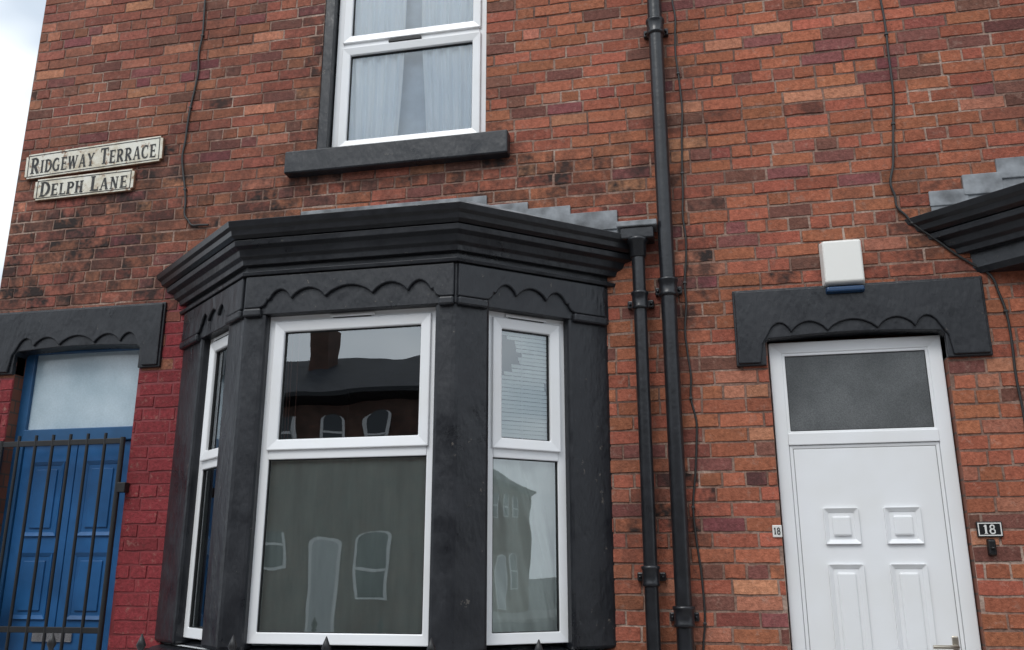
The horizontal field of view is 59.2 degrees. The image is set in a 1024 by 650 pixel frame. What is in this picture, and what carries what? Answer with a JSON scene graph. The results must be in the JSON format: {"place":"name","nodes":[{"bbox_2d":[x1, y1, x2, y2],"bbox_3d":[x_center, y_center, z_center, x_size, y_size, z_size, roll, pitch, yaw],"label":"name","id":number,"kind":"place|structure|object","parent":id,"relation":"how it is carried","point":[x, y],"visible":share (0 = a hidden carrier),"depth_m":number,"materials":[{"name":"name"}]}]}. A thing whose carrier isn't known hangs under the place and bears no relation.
{"place":"outdoors","nodes":[
{"label":"outdoors","id":0,"kind":"place"},
{"bbox_2d":[0,0,45,284],"label":"sky","id":1,"kind":"structure","parent":0,"point":[21,21],"materials":[{"name":"white"}]},
{"bbox_2d":[17,561,45,610],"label":"panel field","id":2,"kind":"structure","parent":0,"point":[25,586],"depth_m":5.62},
{"bbox_2d":[29,469,57,527],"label":"panel field","id":3,"kind":"structure","parent":0,"point":[37,500],"depth_m":5.76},
{"bbox_2d":[74,560,102,610],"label":"panel field","id":4,"kind":"structure","parent":0,"point":[94,586],"depth_m":5.54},
{"bbox_2d":[84,468,113,527],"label":"panel field","id":5,"kind":"structure","parent":0,"point":[104,502],"depth_m":5.68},
{"bbox_2d":[183,331,227,639],"bbox_3d":[-1.698,0.881,5.160,0.418,1.735,0.059,-18,-24,48],"label":"bay side window","id":6,"kind":"structure","parent":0,"point":[193,633],"depth_m":5.17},
{"bbox_2d":[47,633,542,649],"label":"iron railing","id":7,"kind":"object","parent":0,"point":[140,644],"visible":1,"depth_m":3.70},
{"bbox_2d":[247,307,435,646],"bbox_3d":[-0.867,0.763,4.739,0.990,1.735,0.060,-3,-16,12],"label":"bay front window","id":8,"kind":"structure","parent":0,"point":[254,636],"depth_m":4.65,"materials":[{"name":"plastic"}]},
{"bbox_2d":[186,252,608,339],"bbox_3d":[-0.833,-0.165,5.218,2.713,0.330,0.604,-3,-16,12],"label":"bay frieze","id":9,"kind":"object","parent":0,"point":[386,296],"visible":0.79,"depth_m":4.94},
{"bbox_2d":[167,223,631,305],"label":"bay cornice","id":10,"kind":"structure","parent":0,"point":[234,258],"depth_m":4.98,"materials":[{"name":"paint"}]},
{"bbox_2d":[156,201,629,287],"bbox_3d":[-0.849,-0.473,5.226,3.200,0.095,0.758,-3,-16,12],"label":"bay gutter","id":11,"kind":"object","parent":10,"relation":"attached to","point":[215,242],"visible":0.92,"depth_m":4.94,"materials":[{"name":"plastic"}]},
{"bbox_2d":[466,201,551,219],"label":"bay roof","id":12,"kind":"structure","parent":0,"point":[481,204],"depth_m":5.37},
{"bbox_2d":[0,0,1023,649],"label":"wall bricks","id":13,"kind":"object","parent":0,"point":[758,582],"depth_m":5.37,"materials":[{"name":"brick"}]},
{"bbox_2d":[0,358,26,534],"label":"reveal","id":14,"kind":"object","parent":13,"relation":"attached to","point":[11,427],"visible":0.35,"depth_m":5.88,"materials":[{"name":"brick"}]},
{"bbox_2d":[0,349,139,614],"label":"door frame","id":15,"kind":"structure","parent":14,"relation":"attached to","point":[27,393],"depth_m":5.92,"materials":[{"name":"blue paint"}]},
{"bbox_2d":[0,445,78,649],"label":"door leaf","id":16,"kind":"object","parent":15,"relation":"attached to","point":[16,641],"depth_m":5.70,"materials":[{"name":"blue paint"}]},
{"bbox_2d":[8,552,53,618],"bbox_3d":[-3.002,1.627,5.626,0.255,0.400,0.015,-3,-16,12],"label":"panel moulding","id":17,"kind":"object","parent":16,"relation":"attached to","point":[45,554],"visible":0.73,"depth_m":5.61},
{"bbox_2d":[20,461,65,535],"bbox_3d":[-3.002,1.112,5.771,0.255,0.470,0.015,-3,-16,12],"label":"panel moulding","id":18,"kind":"object","parent":16,"relation":"attached to","point":[56,463],"visible":0.66,"depth_m":5.76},
{"bbox_2d":[31,633,72,641],"bbox_3d":[-2.812,1.903,5.507,0.280,0.065,0.012,-3,-16,12],"label":"letter plate","id":19,"kind":"object","parent":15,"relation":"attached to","point":[36,637],"visible":0.49,"depth_m":5.50,"materials":[{"name":"silver metal"}]},
{"bbox_2d":[22,426,132,440],"bbox_3d":[-2.803,0.716,5.850,0.808,0.085,0.077,-3,-16,12],"label":"door transom","id":20,"kind":"object","parent":15,"relation":"attached to","point":[94,432],"depth_m":5.81,"materials":[{"name":"blue paint"}]},
{"bbox_2d":[28,350,138,429],"bbox_3d":[-2.802,0.431,5.934,0.815,0.530,0.001,-3,-16,12],"label":"fanlight glass","id":21,"kind":"object","parent":15,"relation":"attached to","point":[88,390],"visible":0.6,"depth_m":5.94,"materials":[{"name":"glass"}]},
{"bbox_2d":[54,440,130,649],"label":"door leaf","id":22,"kind":"object","parent":15,"relation":"attached to","point":[83,543],"depth_m":5.62,"materials":[{"name":"blue paint"}]},
{"bbox_2d":[67,552,106,619],"bbox_3d":[-2.608,1.605,5.546,0.259,0.400,0.015,-3,-16,12],"label":"panel moulding","id":23,"kind":"object","parent":22,"relation":"attached to","point":[76,617],"visible":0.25,"depth_m":5.56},
{"bbox_2d":[77,460,117,535],"bbox_3d":[-2.608,1.089,5.690,0.259,0.470,0.015,-3,-16,12],"label":"panel moulding","id":24,"kind":"object","parent":22,"relation":"attached to","point":[103,533],"visible":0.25,"depth_m":5.71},
{"bbox_2d":[0,433,129,649],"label":"security gate","id":25,"kind":"structure","parent":13,"relation":"attached to","point":[121,487],"depth_m":5.51,"materials":[{"name":"black metal"}]},
{"bbox_2d":[0,302,167,375],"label":"stone lintel","id":26,"kind":"structure","parent":13,"relation":"attached to","point":[25,349],"depth_m":5.90,"materials":[{"name":"paint"}]},
{"bbox_2d":[0,303,163,372],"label":"lintel carving","id":27,"kind":"object","parent":26,"relation":"attached to","point":[142,324],"visible":1,"depth_m":5.89,"materials":[{"name":"paint"}]},
{"bbox_2d":[33,168,135,201],"bbox_3d":[-2.951,-0.964,6.213,0.782,0.176,0.023,-3,-16,12],"label":"street name sign","id":28,"kind":"object","parent":13,"relation":"attached to","point":[90,184],"visible":1,"depth_m":6.20,"materials":[{"name":"metal"}]},
{"bbox_2d":[24,136,164,180],"bbox_3d":[-2.907,-1.158,6.258,1.081,0.233,0.023,-3,-16,12],"label":"street name sign","id":29,"kind":"object","parent":13,"relation":"attached to","point":[122,154],"visible":1,"depth_m":6.24,"materials":[{"name":"metal"}]},
{"bbox_2d":[181,0,208,226],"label":"wall cable","id":30,"kind":"object","parent":13,"relation":"attached to","point":[190,107],"depth_m":6.17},
{"bbox_2d":[316,4,325,147],"bbox_3d":[-0.711,-1.929,6.094,1.185,1.840,0.148,-3,-16,12],"label":"reveal","id":31,"kind":"object","parent":13,"relation":"attached to","point":[321,66],"visible":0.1,"depth_m":6.09,"materials":[{"name":"brick"}]},
{"bbox_2d":[397,0,425,135],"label":"curtain lining","id":32,"kind":"object","parent":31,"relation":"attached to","point":[412,118],"depth_m":6.12,"materials":[{"name":"fabric"}]},
{"bbox_2d":[317,0,339,148],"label":"stone reveal","id":33,"kind":"object","parent":13,"relation":"attached to","point":[328,82],"visible":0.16,"depth_m":6.08,"materials":[{"name":"stone"}]},
{"bbox_2d":[301,196,486,214],"bbox_3d":[-0.756,-0.731,5.675,1.230,0.068,0.014,-3,-16,12],"label":"lead flashing","id":34,"kind":"object","parent":13,"relation":"attached to","point":[481,199],"visible":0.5,"depth_m":5.66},
{"bbox_2d":[284,130,509,177],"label":"stone sill","id":35,"kind":"structure","parent":13,"relation":"attached to","point":[487,145],"depth_m":5.70,"materials":[{"name":"stone"}]},
{"bbox_2d":[492,202,527,212],"bbox_3d":[-0.018,-0.693,5.499,0.236,0.100,0.017,-3,-16,12],"label":"stepped flashing","id":36,"kind":"object","parent":13,"relation":"attached to","point":[522,207],"visible":0.3,"depth_m":5.49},
{"bbox_2d":[526,205,570,222],"bbox_3d":[0.216,-0.656,5.437,0.276,0.115,0.017,-3,-16,12],"label":"stepped flashing","id":37,"kind":"object","parent":13,"relation":"attached to","point":[558,213],"visible":0.6,"depth_m":5.43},
{"bbox_2d":[568,210,617,229],"bbox_3d":[0.480,-0.616,5.367,0.296,0.120,0.019,-3,-16,12],"label":"stepped flashing","id":38,"kind":"object","parent":13,"relation":"attached to","point":[604,220],"visible":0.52,"depth_m":5.36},
{"bbox_2d":[644,0,698,649],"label":"downpipe","id":39,"kind":"object","parent":13,"relation":"attached to","point":[684,616],"visible":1,"depth_m":4.98,"materials":[{"name":"metal"}]},
{"bbox_2d":[671,0,706,649],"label":"wall cable","id":40,"kind":"object","parent":13,"relation":"attached to","point":[695,470],"depth_m":5.05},
{"bbox_2d":[819,239,864,293],"bbox_3d":[1.819,-0.320,4.957,0.222,0.307,0.075,-3,-16,12],"label":"alarm box","id":41,"kind":"object","parent":13,"relation":"attached to","point":[841,264],"visible":1,"depth_m":4.92,"materials":[{"name":"white plastic"}]},
{"bbox_2d":[732,276,992,366],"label":"stone lintel","id":42,"kind":"structure","parent":13,"relation":"attached to","point":[925,325],"depth_m":4.89,"materials":[{"name":"paint"}]},
{"bbox_2d":[734,277,990,363],"bbox_3d":[1.871,-0.019,4.875,1.276,0.411,0.019,-3,-16,12],"label":"lintel carving","id":43,"kind":"object","parent":42,"relation":"attached to","point":[955,308],"visible":1,"depth_m":4.88,"materials":[{"name":"paint"}]},
{"bbox_2d":[928,189,968,206],"bbox_3d":[2.408,-0.702,4.967,0.200,0.090,0.015,-3,-16,12],"label":"stepped flashing","id":44,"kind":"object","parent":13,"relation":"attached to","point":[945,197],"visible":0.77,"depth_m":4.96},
{"bbox_2d":[879,0,1023,422],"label":"wall cable","id":45,"kind":"object","parent":13,"relation":"attached to","point":[1005,310],"depth_m":4.94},
{"bbox_2d":[940,336,985,649],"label":"reveal","id":46,"kind":"object","parent":13,"relation":"attached to","point":[965,513],"visible":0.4,"depth_m":4.60,"materials":[{"name":"brick"}]},
{"bbox_2d":[767,335,980,649],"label":"door frame","id":47,"kind":"structure","parent":46,"relation":"attached to","point":[931,343],"depth_m":4.74,"materials":[{"name":"white plastic"}]},
{"bbox_2d":[785,351,932,430],"bbox_3d":[1.868,0.358,4.875,0.738,0.430,0.001,-3,-16,12],"label":"fanlight glass","id":48,"kind":"object","parent":47,"relation":"in","point":[862,391],"visible":1,"depth_m":4.87,"materials":[{"name":"glass"}]},
{"bbox_2d":[784,350,933,431],"bbox_3d":[1.869,0.358,4.878,0.735,0.426,0.014,-3,-16,12],"label":"fanlight gasket","id":49,"kind":"object","parent":47,"relation":"attached to","point":[863,353],"visible":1,"depth_m":4.87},
{"bbox_2d":[782,347,937,432],"bbox_3d":[1.869,0.358,4.876,0.759,0.450,0.018,-3,-16,12],"label":"fanlight bead","id":50,"kind":"object","parent":47,"relation":"attached to","point":[925,349],"visible":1,"depth_m":4.87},
{"bbox_2d":[788,429,939,445],"bbox_3d":[1.872,0.605,4.821,0.759,0.065,0.066,-3,-16,12],"label":"door transom","id":51,"kind":"object","parent":47,"relation":"attached to","point":[868,437],"depth_m":4.79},
{"bbox_2d":[789,442,965,649],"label":"door sash","id":52,"kind":"object","parent":47,"relation":"attached to","point":[791,448],"depth_m":4.69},
{"bbox_2d":[823,508,861,543],"bbox_3d":[1.722,1.049,4.701,0.175,0.185,0.020,-3,-16,12],"label":"panel moulding","id":53,"kind":"object","parent":52,"relation":"attached to","point":[855,511],"visible":1,"depth_m":4.70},
{"bbox_2d":[828,564,872,649],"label":"panel moulding","id":54,"kind":"object","parent":52,"relation":"attached to","point":[831,567],"visible":1,"depth_m":4.60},
{"bbox_2d":[794,446,960,649],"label":"door slab","id":55,"kind":"structure","parent":52,"relation":"in","point":[870,483],"depth_m":4.67,"materials":[{"name":"plastic"}]},
{"bbox_2d":[793,445,961,649],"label":"door gasket","id":56,"kind":"object","parent":52,"relation":"attached to","point":[944,518],"depth_m":4.68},
{"bbox_2d":[883,507,924,543],"bbox_3d":[2.018,1.032,4.641,0.177,0.185,0.020,-3,-16,12],"label":"panel moulding","id":57,"kind":"object","parent":52,"relation":"attached to","point":[917,511],"visible":1,"depth_m":4.64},
{"bbox_2d":[890,564,936,649],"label":"panel moulding","id":58,"kind":"object","parent":52,"relation":"attached to","point":[923,567],"visible":1,"depth_m":4.54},
{"bbox_2d":[961,172,1003,194],"bbox_3d":[2.583,-0.775,4.947,0.200,0.120,0.020,-3,-16,12],"label":"stepped flashing","id":59,"kind":"object","parent":13,"relation":"attached to","point":[980,183],"visible":0.8,"depth_m":4.94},
{"bbox_2d":[975,521,1003,536],"bbox_3d":[2.380,1.018,4.489,0.120,0.076,0.014,-3,-16,12],"label":"house number sign","id":60,"kind":"object","parent":13,"relation":"attached to","point":[990,529],"visible":1,"depth_m":4.49,"materials":[{"name":"plastic"}]},
{"bbox_2d":[986,539,996,555],"bbox_3d":[2.375,1.099,4.453,0.041,0.082,0.045,-3,-16,12],"label":"doorbell","id":61,"kind":"object","parent":13,"relation":"attached to","point":[991,547],"visible":1,"depth_m":4.45,"materials":[{"name":"black plastic"}]},
{"bbox_2d":[994,156,1023,178],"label":"stepped flashing","id":62,"kind":"object","parent":13,"relation":"attached to","point":[1011,167],"visible":1,"depth_m":4.93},
{"bbox_2d":[1002,177,1023,187],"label":"roof flashing","id":63,"kind":"object","parent":13,"relation":"attached to","point":[1008,182],"visible":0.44,"depth_m":4.92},
{"bbox_3d":[-0.731,-2.904,6.320,1.485,0.400,0.110,-3,-16,12],"label":"stone","id":64,"kind":"object","parent":13,"relation":"attached to","visible":0},
{"bbox_2d":[332,0,486,146],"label":"bedroom window","id":65,"kind":"structure","parent":64,"relation":"attached to","point":[341,46],"depth_m":6.02,"materials":[{"name":"white plastic"}]},
{"bbox_2d":[348,0,406,140],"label":"curtain","id":66,"kind":"object","parent":65,"relation":"hanging from","point":[376,93],"visible":0.73,"depth_m":6.11,"materials":[{"name":"fabric"}]},
{"bbox_2d":[337,32,480,146],"bbox_3d":[-0.678,-1.549,5.986,0.974,0.754,0.053,-3,-16,12],"label":"sash","id":67,"kind":"object","parent":65,"relation":"attached to","point":[349,53],"visible":0.74,"depth_m":5.99,"materials":[{"name":"white plastic"}]},
{"bbox_2d":[347,42,472,140],"bbox_3d":[-0.677,-1.547,5.992,0.866,0.646,0.018,-3,-16,12],"label":"glazing gasket","id":68,"kind":"object","parent":67,"relation":"attached to","point":[411,50],"visible":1,"depth_m":6.07,"materials":[{"name":"black"}]},
{"bbox_2d":[343,0,481,44],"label":"sash","id":69,"kind":"object","parent":65,"relation":"attached to","point":[348,38],"visible":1,"depth_m":6.09,"materials":[{"name":"white plastic"}]},
{"bbox_2d":[345,28,479,47],"bbox_3d":[-0.675,-1.925,6.107,0.954,0.060,0.056,-3,-16,12],"label":"transom","id":70,"kind":"object","parent":65,"relation":"attached to","point":[422,36],"visible":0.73,"depth_m":6.06,"materials":[{"name":"white plastic"}]},
{"bbox_2d":[422,0,472,132],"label":"curtain","id":71,"kind":"object","parent":65,"relation":"hanging from","point":[447,71],"visible":0.67,"depth_m":6.01,"materials":[{"name":"fabric"}]},
{"bbox_2d":[0,0,1023,649],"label":"wall mortar","id":72,"kind":"object","parent":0,"point":[744,384],"depth_m":5.35,"materials":[{"name":"concrete"}]},
{"bbox_2d":[487,311,567,644],"bbox_3d":[0.064,0.783,4.809,0.500,1.735,0.059,8,-17,-26],"label":"bay side window","id":73,"kind":"structure","parent":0,"point":[561,636],"depth_m":4.74,"materials":[{"name":"plastic"}]},
{"bbox_2d":[616,219,657,232],"bbox_3d":[0.728,-0.571,5.239,0.230,0.035,0.130,-3,-16,12],"label":"gutter return","id":74,"kind":"object","parent":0,"point":[635,223],"visible":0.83,"depth_m":5.18,"materials":[{"name":"black paint"}]},
{"bbox_2d":[832,516,851,535],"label":"panel field","id":75,"kind":"structure","parent":0,"point":[841,525],"depth_m":4.69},
{"bbox_2d":[837,573,862,649],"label":"panel field","id":76,"kind":"structure","parent":0,"point":[850,612],"depth_m":4.58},
{"bbox_2d":[893,515,913,534],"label":"panel field","id":77,"kind":"structure","parent":0,"point":[903,524],"depth_m":4.63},
{"bbox_2d":[900,573,927,649],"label":"panel field","id":78,"kind":"structure","parent":0,"point":[913,612],"depth_m":4.52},
{"bbox_2d":[905,182,1023,232],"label":"bay gutter","id":79,"kind":"object","parent":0,"point":[981,206],"visible":1,"depth_m":4.73,"materials":[{"name":"plastic"}]},
{"bbox_2d":[927,206,1023,253],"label":"bay cornice","id":80,"kind":"structure","parent":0,"point":[1002,228],"depth_m":4.74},
{"bbox_2d":[970,239,1023,272],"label":"bay frieze","id":81,"kind":"object","parent":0,"point":[1006,257],"visible":0.67,"depth_m":4.75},
{"label":"ground","id":82,"kind":"structure","parent":0,"visible":0},
{"bbox_2d":[767,335,930,642],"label":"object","id":83,"kind":"structure","parent":82,"relation":"on","point":[851,337],"depth_m":13.66,"materials":[{"name":"brick"}]},
{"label":"pavement","id":84,"kind":"structure","parent":0,"visible":0},
{"bbox_2d":[179,296,607,349],"bbox_3d":[-0.838,1.420,4.762,2.716,3.033,0.630,-3,-16,12],"label":"bay window","id":85,"kind":"structure","parent":84,"relation":"on","point":[237,316],"depth_m":5.01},
{"bbox_2d":[155,339,210,643],"bbox_3d":[-1.971,0.951,5.418,0.377,1.810,0.126,-14,-21,41],"label":"post","id":86,"kind":"object","parent":85,"relation":"attached to","point":[172,601],"visible":0.63,"depth_m":5.31,"materials":[{"name":"paint"}]},
{"bbox_2d":[189,467,216,628],"bbox_3d":[-1.705,1.241,5.053,0.018,0.883,0.316,12,-20,-37],"label":"glazing gasket","id":87,"kind":"object","parent":85,"relation":"attached to","point":[197,550],"visible":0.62,"depth_m":5.16,"materials":[{"name":"black"}]},
{"bbox_2d":[202,458,216,470],"bbox_3d":[-1.698,0.792,5.184,0.056,0.060,0.312,12,-20,-37],"label":"transom","id":88,"kind":"object","parent":85,"relation":"attached to","point":[209,464],"visible":0.46,"depth_m":5.20,"materials":[{"name":"white plastic"}]},
{"bbox_2d":[182,279,245,341],"bbox_3d":[-1.795,-0.076,5.394,0.022,0.185,0.926,12,-20,-37],"label":"carved relief","id":89,"kind":"object","parent":85,"relation":"attached to","point":[230,299],"visible":0.96,"depth_m":5.35,"materials":[{"name":"paint"}]},
{"bbox_2d":[200,335,227,461],"bbox_3d":[-1.711,0.428,5.276,0.053,0.714,0.332,12,-20,-37],"label":"sash","id":90,"kind":"object","parent":85,"relation":"attached to","point":[206,454],"visible":0.48,"depth_m":5.34,"materials":[{"name":"white plastic"}]},
{"bbox_2d":[208,347,226,449],"bbox_3d":[-1.705,0.429,5.280,0.018,0.606,0.224,12,-20,-37],"label":"glazing gasket","id":91,"kind":"object","parent":90,"relation":"attached to","point":[214,399],"visible":0.44,"depth_m":5.36,"materials":[{"name":"black"}]},
{"bbox_2d":[201,315,270,649],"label":"front post","id":92,"kind":"object","parent":85,"relation":"on","point":[228,591],"visible":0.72,"depth_m":4.78,"materials":[{"name":"paint"}]},
{"bbox_2d":[257,455,426,633],"bbox_3d":[-0.869,1.122,4.630,0.888,0.883,0.018,-3,-16,12],"label":"glazing gasket","id":93,"kind":"object","parent":85,"relation":"attached to","point":[263,551],"visible":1,"depth_m":4.67,"materials":[{"name":"black"}]},
{"bbox_2d":[268,446,426,459],"bbox_3d":[-0.867,0.674,4.764,0.884,0.060,0.056,-3,-16,12],"label":"transom","id":94,"kind":"object","parent":85,"relation":"attached to","point":[350,452],"visible":0.68,"depth_m":4.73,"materials":[{"name":"white plastic"}]},
{"bbox_2d":[260,457,425,632],"bbox_3d":[-0.863,1.137,4.655,0.980,0.960,0.009,-3,-16,12],"label":"net curtain","id":95,"kind":"object","parent":94,"relation":"hanging from","point":[345,545],"visible":0.81,"depth_m":4.65,"materials":[{"name":"fabric"}]},
{"bbox_2d":[266,313,431,450],"bbox_3d":[-0.871,0.309,4.850,0.904,0.714,0.053,-3,-16,12],"label":"sash","id":96,"kind":"object","parent":85,"relation":"attached to","point":[282,329],"visible":1,"depth_m":4.83,"materials":[{"name":"white plastic"}]},
{"bbox_2d":[279,325,420,439],"bbox_3d":[-0.869,0.311,4.857,0.796,0.606,0.018,-3,-16,12],"label":"glazing gasket","id":97,"kind":"object","parent":96,"relation":"attached to","point":[283,384],"visible":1,"depth_m":4.92,"materials":[{"name":"black"}]},
{"bbox_2d":[244,263,454,308],"bbox_3d":[-0.897,-0.210,4.916,1.208,0.185,0.022,-3,-16,12],"label":"carved relief","id":98,"kind":"object","parent":85,"relation":"attached to","point":[438,279],"visible":1,"depth_m":4.91,"materials":[{"name":"paint"}]},
{"bbox_2d":[330,312,374,317],"bbox_3d":[-0.874,-0.057,4.935,0.260,0.018,0.010,-3,-16,12],"label":"trickle vent","id":99,"kind":"object","parent":85,"relation":"attached to","point":[351,314],"visible":1,"depth_m":4.93,"materials":[{"name":"white plastic"}]},
{"bbox_2d":[145,639,605,649],"bbox_3d":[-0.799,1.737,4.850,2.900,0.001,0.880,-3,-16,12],"label":"window sill","id":100,"kind":"structure","parent":85,"relation":"in","point":[363,646],"depth_m":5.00,"materials":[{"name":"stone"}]},
{"bbox_2d":[197,326,562,644],"bbox_3d":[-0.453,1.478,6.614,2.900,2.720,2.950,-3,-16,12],"label":"window pane","id":101,"kind":"object","parent":100,"relation":"on","point":[355,383],"visible":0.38,"depth_m":7.70,"materials":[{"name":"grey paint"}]},
{"bbox_2d":[179,256,615,314],"bbox_3d":[-0.836,-0.243,5.224,2.809,0.035,0.634,-3,-16,12],"label":"frieze fillet","id":102,"kind":"object","parent":85,"relation":"attached to","point":[241,276],"visible":0.99,"depth_m":4.97,"materials":[{"name":"paint"}]},
{"bbox_2d":[428,303,488,649],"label":"front post","id":103,"kind":"object","parent":85,"relation":"on","point":[458,575],"visible":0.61,"depth_m":4.55,"materials":[{"name":"paint"}]},
{"bbox_2d":[492,459,554,631],"bbox_3d":[0.044,1.162,4.744,0.470,0.960,0.094,8,-17,-25],"label":"hung sheet","id":104,"kind":"object","parent":85,"relation":"attached to","point":[523,555],"visible":0.84,"depth_m":4.73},
{"bbox_2d":[502,331,546,440],"bbox_3d":[0.061,0.309,4.947,0.460,0.675,0.006,8,-17,-26],"label":"venetian blind","id":105,"kind":"object","parent":85,"relation":"attached to","point":[532,433],"visible":0.46,"depth_m":4.94,"materials":[{"name":"white"}]},
{"bbox_2d":[493,448,557,461],"bbox_3d":[0.064,0.694,4.834,0.394,0.060,0.056,8,-17,-26],"label":"transom","id":106,"kind":"object","parent":85,"relation":"attached to","point":[524,454],"visible":0.71,"depth_m":4.81,"materials":[{"name":"white plastic"}]},
{"bbox_2d":[491,317,560,452],"bbox_3d":[0.072,0.329,4.921,0.414,0.714,0.053,8,-17,-26],"label":"sash","id":107,"kind":"object","parent":85,"relation":"attached to","point":[553,444],"visible":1,"depth_m":4.90,"materials":[{"name":"white plastic"}]},
{"bbox_2d":[502,329,549,440],"bbox_3d":[0.068,0.331,4.927,0.306,0.606,0.018,8,-17,-26],"label":"glazing gasket","id":108,"kind":"object","parent":107,"relation":"attached to","point":[547,356],"visible":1,"depth_m":4.99,"materials":[{"name":"black"}]},
{"bbox_2d":[492,457,559,632],"bbox_3d":[0.068,1.142,4.700,0.398,0.883,0.018,8,-17,-26],"label":"glazing gasket","id":109,"kind":"object","parent":85,"relation":"attached to","point":[557,553],"visible":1,"depth_m":4.75,"materials":[{"name":"black"}]},
{"bbox_2d":[505,314,546,322],"bbox_3d":[0.079,-0.036,5.008,0.260,0.018,0.010,8,-17,-26],"label":"trickle vent","id":110,"kind":"object","parent":85,"relation":"attached to","point":[526,318],"visible":1,"depth_m":5.00,"materials":[{"name":"white plastic"}]},
{"bbox_2d":[457,263,605,317],"bbox_3d":[0.124,-0.186,5.000,0.924,0.185,0.022,8,-17,-26],"label":"carved relief","id":111,"kind":"object","parent":85,"relation":"attached to","point":[480,282],"visible":1,"depth_m":4.99,"materials":[{"name":"paint"}]},
{"bbox_2d":[563,319,616,649],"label":"post","id":112,"kind":"object","parent":85,"relation":"attached to","point":[591,588],"visible":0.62,"depth_m":4.87,"materials":[{"name":"paint"}]},
{"bbox_2d":[620,226,654,243],"bbox_3d":[0.729,-0.516,5.228,0.190,0.073,0.120,-3,-16,12],"label":"gutter return lip","id":113,"kind":"object","parent":85,"relation":"attached to","point":[646,231],"visible":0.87,"depth_m":5.17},
{"bbox_2d":[627,235,665,649],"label":"downpipe","id":114,"kind":"object","parent":85,"relation":"attached to","point":[650,575],"visible":1,"depth_m":4.85,"materials":[{"name":"black paint"}]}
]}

